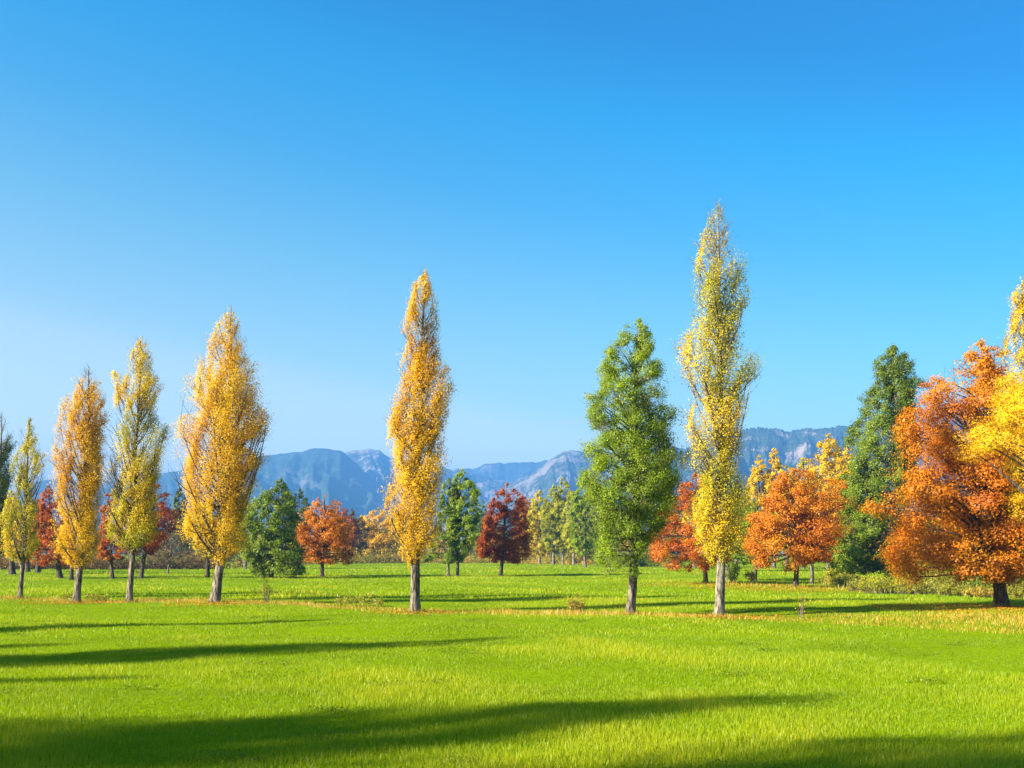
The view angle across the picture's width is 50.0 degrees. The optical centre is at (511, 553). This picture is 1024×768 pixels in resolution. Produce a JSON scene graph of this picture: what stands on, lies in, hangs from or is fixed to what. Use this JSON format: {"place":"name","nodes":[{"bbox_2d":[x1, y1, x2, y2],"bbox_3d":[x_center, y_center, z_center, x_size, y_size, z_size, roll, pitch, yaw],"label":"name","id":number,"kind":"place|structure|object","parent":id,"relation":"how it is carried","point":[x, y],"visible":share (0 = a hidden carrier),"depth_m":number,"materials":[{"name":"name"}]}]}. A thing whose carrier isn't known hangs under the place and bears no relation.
{"place":"outdoors","nodes":[
{"label":"outdoors","id":0,"kind":"place"},
{"bbox_2d":[3,448,434,553],"bbox_3d":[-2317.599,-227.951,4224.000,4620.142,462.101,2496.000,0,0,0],"label":"hills","id":1,"kind":"structure","parent":0,"point":[313,474],"depth_m":4308.17,"materials":[{"name":"stone"}]},
{"bbox_2d":[345,449,513,532],"bbox_3d":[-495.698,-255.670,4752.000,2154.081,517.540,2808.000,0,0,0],"label":"hills","id":2,"kind":"structure","parent":0,"point":[376,465],"depth_m":5022.48,"materials":[{"name":"stone"}]},
{"bbox_2d":[463,460,547,481],"bbox_3d":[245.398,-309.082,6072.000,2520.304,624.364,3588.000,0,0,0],"label":"hills","id":3,"kind":"structure","parent":0,"point":[512,472],"depth_m":6667.35,"materials":[{"name":"stone"}]},
{"bbox_2d":[0,554,1023,767],"bbox_3d":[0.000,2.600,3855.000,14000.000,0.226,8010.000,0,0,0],"label":"ground","id":4,"kind":"structure","parent":0,"point":[319,629],"depth_m":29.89,"materials":[{"name":"green plant"}]},
{"bbox_2d":[0,414,18,559],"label":"poplar tree","id":5,"kind":"object","parent":4,"relation":"on","point":[5,480],"visible":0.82,"depth_m":64.91,"materials":[{"name":"green plant"}]},
{"bbox_2d":[0,491,29,574],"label":"maple tree","id":6,"kind":"object","parent":4,"relation":"on","point":[11,570],"visible":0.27,"depth_m":133.72,"materials":[{"name":"red plant"}]},
{"bbox_2d":[0,416,46,597],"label":"poplar tree","id":7,"kind":"object","parent":4,"relation":"on","point":[26,518],"visible":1,"depth_m":62.79,"materials":[{"name":"yellow plant"}]},
{"bbox_2d":[14,505,45,571],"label":"broadleaf tree","id":8,"kind":"object","parent":4,"relation":"on","point":[27,567],"visible":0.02,"depth_m":150.19,"materials":[{"name":"green plant"}]},
{"bbox_2d":[28,499,50,572],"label":"maple tree","id":9,"kind":"object","parent":4,"relation":"on","point":[37,568],"visible":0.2,"depth_m":143.09,"materials":[{"name":"red plant"}]},
{"bbox_2d":[26,485,69,578],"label":"maple tree","id":10,"kind":"object","parent":4,"relation":"on","point":[47,536],"visible":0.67,"depth_m":113.73,"materials":[{"name":"red plant"}]},
{"bbox_2d":[61,591,72,599],"bbox_3d":[-25.028,2.384,61.687,0.918,0.588,0.874,0,0,0],"label":"weed clump","id":11,"kind":"object","parent":4,"relation":"on","point":[66,596],"visible":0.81,"depth_m":61.62,"materials":[{"name":"plant"}]},
{"bbox_2d":[57,509,79,579],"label":"maple tree","id":12,"kind":"object","parent":4,"relation":"on","point":[71,574],"visible":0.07,"depth_m":106.12,"materials":[{"name":"orange plant"}]},
{"bbox_2d":[42,363,112,602],"bbox_3d":[-23.140,-3.730,58.585,3.232,13.055,3.576,0,0,0],"label":"poplar tree","id":13,"kind":"object","parent":4,"relation":"on","point":[87,485],"visible":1,"depth_m":58.38,"materials":[{"name":"yellow plant"}]},
{"bbox_2d":[82,590,112,600],"bbox_3d":[-22.835,2.345,60.500,1.579,0.637,1.472,0,0,43],"label":"weed clump","id":14,"kind":"object","parent":4,"relation":"on","point":[91,596],"visible":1,"depth_m":60.30,"materials":[{"name":"plant"}]},
{"bbox_2d":[95,493,129,578],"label":"maple tree","id":15,"kind":"object","parent":4,"relation":"on","point":[110,556],"visible":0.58,"depth_m":113.96,"materials":[{"name":"red plant"}]},
{"bbox_2d":[0,546,255,569],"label":"undergrowth","id":16,"kind":"object","parent":4,"relation":"on","point":[95,564],"visible":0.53,"depth_m":175.46,"materials":[{"name":"brown plant"}]},
{"bbox_2d":[93,335,171,602],"bbox_3d":[-19.747,-4.370,57.606,4.010,14.216,3.945,0,0,0],"label":"poplar tree","id":17,"kind":"object","parent":4,"relation":"on","point":[140,495],"visible":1,"depth_m":57.25,"materials":[{"name":"yellow plant"}]},
{"bbox_2d":[115,482,181,578],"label":"maple tree","id":18,"kind":"object","parent":4,"relation":"on","point":[148,548],"visible":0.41,"depth_m":113.89,"materials":[{"name":"red plant"}]},
{"bbox_2d":[146,515,197,573],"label":"bare tree","id":19,"kind":"object","parent":4,"relation":"on","point":[169,559],"visible":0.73,"depth_m":136.77,"materials":[{"name":"grey plant"}]},
{"bbox_2d":[170,486,190,557],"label":"broadleaf tree","id":20,"kind":"object","parent":4,"relation":"on","point":[176,502],"visible":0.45,"depth_m":212.09,"materials":[{"name":"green plant"}]},
{"bbox_2d":[191,502,219,577],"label":"broadleaf tree","id":21,"kind":"object","parent":4,"relation":"on","point":[207,572],"visible":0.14,"depth_m":111.86,"materials":[{"name":"orange plant"}]},
{"bbox_2d":[166,305,275,603],"bbox_3d":[-14.215,-4.879,54.537,5.312,15.034,5.425,0,0,0],"label":"poplar tree","id":22,"kind":"object","parent":4,"relation":"on","point":[228,449],"visible":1,"depth_m":53.95,"materials":[{"name":"yellow plant"}]},
{"bbox_2d":[235,503,256,568],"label":"broadleaf tree","id":23,"kind":"object","parent":4,"relation":"on","point":[245,564],"visible":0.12,"depth_m":175.91,"materials":[{"name":"green plant"}]},
{"bbox_2d":[257,575,274,601],"bbox_3d":[-12.542,1.852,56.078,0.939,1.451,1.392,0,0,-23],"label":"bush","id":24,"kind":"object","parent":4,"relation":"on","point":[265,590],"visible":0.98,"depth_m":55.96,"materials":[{"name":"green plant"}]},
{"bbox_2d":[237,478,309,578],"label":"broadleaf tree","id":25,"kind":"object","parent":4,"relation":"on","point":[275,549],"visible":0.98,"depth_m":110.74,"materials":[{"name":"green plant"}]},
{"bbox_2d":[282,488,313,560],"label":"broadleaf tree","id":26,"kind":"object","parent":4,"relation":"on","point":[300,510],"visible":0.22,"depth_m":227.73,"materials":[{"name":"green plant"}]},
{"bbox_2d":[295,495,357,576],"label":"maple tree","id":27,"kind":"object","parent":4,"relation":"on","point":[329,535],"visible":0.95,"depth_m":119.91,"materials":[{"name":"orange plant"}]},
{"bbox_2d":[332,507,360,562],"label":"maple tree","id":28,"kind":"object","parent":4,"relation":"on","point":[354,524],"visible":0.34,"depth_m":279.57,"materials":[{"name":"red plant"}]},
{"bbox_2d":[342,508,371,559],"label":"maple tree","id":29,"kind":"object","parent":4,"relation":"on","point":[363,533],"visible":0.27,"depth_m":307.28,"materials":[{"name":"red plant"}]},
{"bbox_2d":[332,593,383,607],"bbox_3d":[-7.423,2.260,53.210,2.541,0.701,2.548,0,0,0],"label":"weed clump","id":30,"kind":"object","parent":4,"relation":"on","point":[362,602],"visible":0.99,"depth_m":53.01,"materials":[{"name":"plant"}]},
{"bbox_2d":[353,515,376,558],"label":"maple tree","id":31,"kind":"object","parent":4,"relation":"on","point":[367,539],"visible":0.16,"depth_m":324.18,"materials":[{"name":"brown plant"}]},
{"bbox_2d":[360,507,399,559],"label":"maple tree","id":32,"kind":"object","parent":4,"relation":"on","point":[382,540],"visible":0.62,"depth_m":321.50,"materials":[{"name":"orange plant"}]},
{"bbox_2d":[378,269,458,612],"bbox_3d":[-4.141,-5.086,49.456,3.748,15.766,3.559,0,0,0],"label":"poplar tree","id":33,"kind":"object","parent":4,"relation":"on","point":[417,485],"visible":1,"depth_m":49.04,"materials":[{"name":"yellow plant"}]},
{"bbox_2d":[263,543,594,564],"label":"tall weeds","id":34,"kind":"object","parent":4,"relation":"on","point":[391,558],"visible":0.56,"depth_m":277.98,"materials":[{"name":"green plant"}]},
{"bbox_2d":[422,478,458,575],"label":"broadleaf tree","id":35,"kind":"object","parent":4,"relation":"on","point":[448,559],"visible":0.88,"depth_m":122.77,"materials":[{"name":"green plant"}]},
{"bbox_2d":[445,468,482,575],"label":"broadleaf tree","id":36,"kind":"object","parent":4,"relation":"on","point":[464,523],"visible":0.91,"depth_m":122.59,"materials":[{"name":"green plant"}]},
{"bbox_2d":[0,505,947,560],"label":"distant woods","id":37,"kind":"object","parent":4,"relation":"on","point":[473,550],"visible":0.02,"depth_m":357.75,"materials":[{"name":"brown plant"}]},
{"bbox_2d":[473,500,490,556],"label":"broadleaf tree","id":38,"kind":"object","parent":4,"relation":"on","point":[480,524],"visible":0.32,"depth_m":293.19,"materials":[{"name":"green plant"}]},
{"bbox_2d":[475,482,535,575],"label":"maple tree","id":39,"kind":"object","parent":4,"relation":"on","point":[484,549],"visible":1,"depth_m":127.35,"materials":[{"name":"red plant"}]},
{"bbox_2d":[0,572,1023,634],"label":"dry grass","id":40,"kind":"structure","parent":4,"relation":"on","point":[508,611],"depth_m":45.28,"materials":[{"name":"yellow plant"}]},
{"bbox_2d":[0,614,1023,767],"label":"clover","id":41,"kind":"object","parent":4,"relation":"on","point":[433,680],"visible":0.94,"depth_m":23.11,"materials":[{"name":"green plant"}]},
{"bbox_2d":[12,574,1020,615],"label":"long grass","id":42,"kind":"structure","parent":4,"relation":"on","point":[422,608],"depth_m":54.20,"materials":[{"name":"green plant"}]},
{"bbox_2d":[14,574,1023,632],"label":"fallen leaves","id":43,"kind":"object","parent":4,"relation":"on","point":[1003,608],"visible":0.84,"depth_m":51.83,"materials":[{"name":"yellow plant"}]},
{"bbox_2d":[512,494,532,551],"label":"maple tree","id":44,"kind":"object","parent":4,"relation":"on","point":[523,516],"visible":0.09,"depth_m":292.07,"materials":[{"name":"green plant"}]},
{"bbox_2d":[520,498,538,557],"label":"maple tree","id":45,"kind":"object","parent":4,"relation":"on","point":[537,530],"visible":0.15,"depth_m":292.36,"materials":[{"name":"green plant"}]},
{"bbox_2d":[526,490,552,563],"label":"broadleaf tree","id":46,"kind":"object","parent":4,"relation":"on","point":[535,516],"visible":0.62,"depth_m":256.50,"materials":[{"name":"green plant"}]},
{"bbox_2d":[538,485,565,564],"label":"birch tree","id":47,"kind":"object","parent":4,"relation":"on","point":[545,514],"visible":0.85,"depth_m":245.71,"materials":[{"name":"green plant"}]},
{"bbox_2d":[548,477,577,564],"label":"birch tree","id":48,"kind":"object","parent":4,"relation":"on","point":[562,548],"visible":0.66,"depth_m":245.37,"materials":[{"name":"green plant"}]},
{"bbox_2d":[559,491,582,564],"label":"birch tree","id":49,"kind":"object","parent":4,"relation":"on","point":[566,535],"visible":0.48,"depth_m":236.78,"materials":[{"name":"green plant"}]},
{"bbox_2d":[566,595,585,611],"bbox_3d":[2.922,2.274,50.053,0.929,0.912,0.940,0,0,-34],"label":"bush","id":50,"kind":"object","parent":4,"relation":"on","point":[578,605],"visible":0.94,"depth_m":50.09,"materials":[{"name":"yellow plant"}]},
{"bbox_2d":[568,472,599,566],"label":"broadleaf tree","id":51,"kind":"object","parent":4,"relation":"on","point":[579,506],"visible":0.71,"depth_m":198.30,"materials":[{"name":"green plant"}]},
{"bbox_2d":[576,485,613,556],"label":"broadleaf tree","id":52,"kind":"object","parent":4,"relation":"on","point":[591,550],"visible":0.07,"depth_m":227.81,"materials":[{"name":"green plant"}]},
{"bbox_2d":[575,316,691,613],"bbox_3d":[5.034,-3.631,46.126,4.923,12.734,5.349,0,0,0],"label":"broadleaf tree","id":53,"kind":"object","parent":4,"relation":"on","point":[634,515],"visible":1,"depth_m":45.44,"materials":[{"name":"green plant"}]},
{"bbox_2d":[593,533,716,567],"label":"brambles","id":54,"kind":"object","parent":4,"relation":"on","point":[646,561],"visible":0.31,"depth_m":202.60,"materials":[{"name":"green plant"}]},
{"bbox_2d":[649,501,683,562],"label":"broadleaf tree","id":55,"kind":"object","parent":4,"relation":"on","point":[662,539],"visible":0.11,"depth_m":197.71,"materials":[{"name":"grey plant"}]},
{"bbox_2d":[644,473,734,582],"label":"maple tree","id":56,"kind":"object","parent":4,"relation":"on","point":[682,547],"visible":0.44,"depth_m":91.09,"materials":[{"name":"orange plant"}]},
{"bbox_2d":[680,490,700,567],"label":"broadleaf tree","id":57,"kind":"object","parent":4,"relation":"on","point":[683,520],"visible":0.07,"depth_m":186.24,"materials":[{"name":"orange plant"}]},
{"bbox_2d":[670,198,768,615],"bbox_3d":[8.376,-5.898,44.624,3.744,17.244,4.180,0,0,0],"label":"poplar tree","id":58,"kind":"object","parent":4,"relation":"on","point":[722,443],"visible":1,"depth_m":44.32,"materials":[{"name":"yellow plant"}]},
{"bbox_2d":[725,562,740,581],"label":"bush","id":59,"kind":"object","parent":4,"relation":"on","point":[733,574],"visible":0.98,"depth_m":97.72,"materials":[{"name":"green plant"}]},
{"bbox_2d":[725,503,754,579],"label":"broadleaf tree","id":60,"kind":"object","parent":4,"relation":"on","point":[739,556],"visible":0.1,"depth_m":103.69,"materials":[{"name":"green plant"}]},
{"bbox_2d":[727,485,758,570],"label":"broadleaf tree","id":61,"kind":"object","parent":4,"relation":"on","point":[749,505],"visible":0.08,"depth_m":156.81,"materials":[{"name":"grey plant"}]},
{"bbox_2d":[743,570,756,581],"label":"bush","id":62,"kind":"object","parent":4,"relation":"on","point":[751,576],"visible":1,"depth_m":97.56,"materials":[{"name":"green plant"}]},
{"bbox_2d":[739,501,774,580],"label":"broadleaf tree","id":63,"kind":"object","parent":4,"relation":"on","point":[752,509],"visible":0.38,"depth_m":100.94,"materials":[{"name":"green plant"}]},
{"bbox_2d":[745,454,771,567],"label":"poplar tree","id":64,"kind":"object","parent":4,"relation":"on","point":[755,476],"visible":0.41,"depth_m":185.85,"materials":[{"name":"yellow plant"}]},
{"bbox_2d":[762,448,782,567],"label":"poplar tree","id":65,"kind":"object","parent":4,"relation":"on","point":[776,465],"visible":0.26,"depth_m":186.59,"materials":[{"name":"yellow plant"}]},
{"bbox_2d":[766,465,799,564],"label":"poplar tree","id":66,"kind":"object","parent":4,"relation":"on","point":[784,467],"visible":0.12,"depth_m":180.87,"materials":[{"name":"yellow plant"}]},
{"bbox_2d":[735,465,857,585],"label":"maple tree","id":67,"kind":"object","parent":4,"relation":"on","point":[806,549],"visible":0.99,"depth_m":80.74,"materials":[{"name":"orange plant"}]},
{"bbox_2d":[789,458,816,568],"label":"poplar tree","id":68,"kind":"object","parent":4,"relation":"on","point":[801,464],"visible":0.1,"depth_m":180.99,"materials":[{"name":"yellow plant"}]},
{"bbox_2d":[795,591,810,617],"bbox_3d":[11.675,2.080,43.993,0.771,1.140,0.578,0,0,28],"label":"dead twig","id":69,"kind":"object","parent":4,"relation":"on","point":[802,615],"visible":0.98,"depth_m":44.05,"materials":[{"name":"grey plant"}]},
{"bbox_2d":[803,502,841,584],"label":"maple tree","id":70,"kind":"object","parent":4,"relation":"on","point":[811,573],"visible":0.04,"depth_m":91.91,"materials":[{"name":"orange plant"}]},
{"bbox_2d":[799,433,847,567],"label":"poplar tree","id":71,"kind":"object","parent":4,"relation":"on","point":[827,453],"visible":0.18,"depth_m":175.23,"materials":[{"name":"yellow plant"}]},
{"bbox_2d":[823,565,838,584],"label":"bush","id":72,"kind":"object","parent":4,"relation":"on","point":[831,572],"visible":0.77,"depth_m":91.85,"materials":[{"name":"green plant"}]},
{"bbox_2d":[832,445,865,516],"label":"poplar tree","id":73,"kind":"object","parent":4,"relation":"on","point":[838,462],"visible":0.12,"depth_m":166.83,"materials":[{"name":"yellow plant"}]},
{"bbox_2d":[844,575,877,591],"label":"bush","id":74,"kind":"object","parent":4,"relation":"on","point":[853,583],"visible":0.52,"depth_m":75.90,"materials":[{"name":"green plant"}]},
{"bbox_2d":[829,456,894,574],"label":"broadleaf tree","id":75,"kind":"object","parent":4,"relation":"on","point":[883,524],"visible":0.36,"depth_m":96.82,"materials":[{"name":"green plant"}]},
{"bbox_2d":[814,343,927,579],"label":"broadleaf tree","id":76,"kind":"object","parent":4,"relation":"on","point":[894,373],"visible":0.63,"depth_m":96.22,"materials":[{"name":"green plant"}]},
{"bbox_2d":[856,571,907,593],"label":"bush","id":77,"kind":"object","parent":4,"relation":"on","point":[873,581],"visible":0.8,"depth_m":71.45,"materials":[{"name":"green plant"}]},
{"bbox_2d":[815,567,1023,590],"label":"thicket","id":78,"kind":"object","parent":4,"relation":"on","point":[840,578],"visible":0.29,"depth_m":81.59,"materials":[{"name":"plant"}]},
{"bbox_2d":[896,577,948,594],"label":"bush","id":79,"kind":"object","parent":4,"relation":"on","point":[915,590],"visible":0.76,"depth_m":68.72,"materials":[{"name":"green plant"}]},
{"bbox_2d":[850,338,1023,605],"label":"maple tree","id":80,"kind":"object","parent":4,"relation":"on","point":[980,539],"visible":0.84,"depth_m":51.63,"materials":[{"name":"orange plant"}]},
{"bbox_2d":[922,502,953,569],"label":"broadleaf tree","id":81,"kind":"object","parent":4,"relation":"on","point":[933,527],"visible":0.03,"depth_m":92.14,"materials":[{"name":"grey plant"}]},
{"bbox_2d":[934,580,982,595],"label":"bush","id":82,"kind":"object","parent":4,"relation":"on","point":[952,591],"visible":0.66,"depth_m":65.79,"materials":[{"name":"green plant"}]},
{"bbox_2d":[961,586,992,597],"bbox_3d":[27.149,2.226,63.637,2.374,0.780,2.149,0,0,0],"label":"bush","id":83,"kind":"object","parent":4,"relation":"on","point":[979,592],"visible":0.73,"depth_m":63.20,"materials":[{"name":"yellow plant"}]},
{"bbox_2d":[944,370,1023,507],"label":"maple tree","id":84,"kind":"object","parent":4,"relation":"on","point":[1015,400],"visible":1,"depth_m":41.89,"materials":[{"name":"yellow plant"}]},
{"bbox_2d":[989,273,1023,562],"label":"poplar tree","id":85,"kind":"object","parent":4,"relation":"on","point":[1017,316],"visible":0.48,"depth_m":50.11,"materials":[{"name":"yellow plant"}]},
{"bbox_2d":[1006,580,1023,597],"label":"bush","id":86,"kind":"object","parent":4,"relation":"on","point":[1011,590],"visible":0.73,"depth_m":63.14,"materials":[{"name":"green plant"}]},
{"bbox_2d":[0,0,1023,492],"label":"sky","id":87,"kind":"structure","parent":0,"point":[552,168],"materials":[{"name":"blue"}]},
{"bbox_2d":[454,447,684,553],"bbox_3d":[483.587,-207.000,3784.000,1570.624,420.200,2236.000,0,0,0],"label":"hills","id":88,"kind":"structure","parent":0,"point":[567,465],"depth_m":4010.16,"materials":[{"name":"stone"}]},
{"bbox_2d":[555,409,975,554],"bbox_3d":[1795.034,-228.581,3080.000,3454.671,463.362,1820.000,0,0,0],"label":"hills","id":89,"kind":"structure","parent":0,"point":[792,447],"depth_m":3250.44,"materials":[{"name":"rock"},{"name":"distant forest"}]}
]}

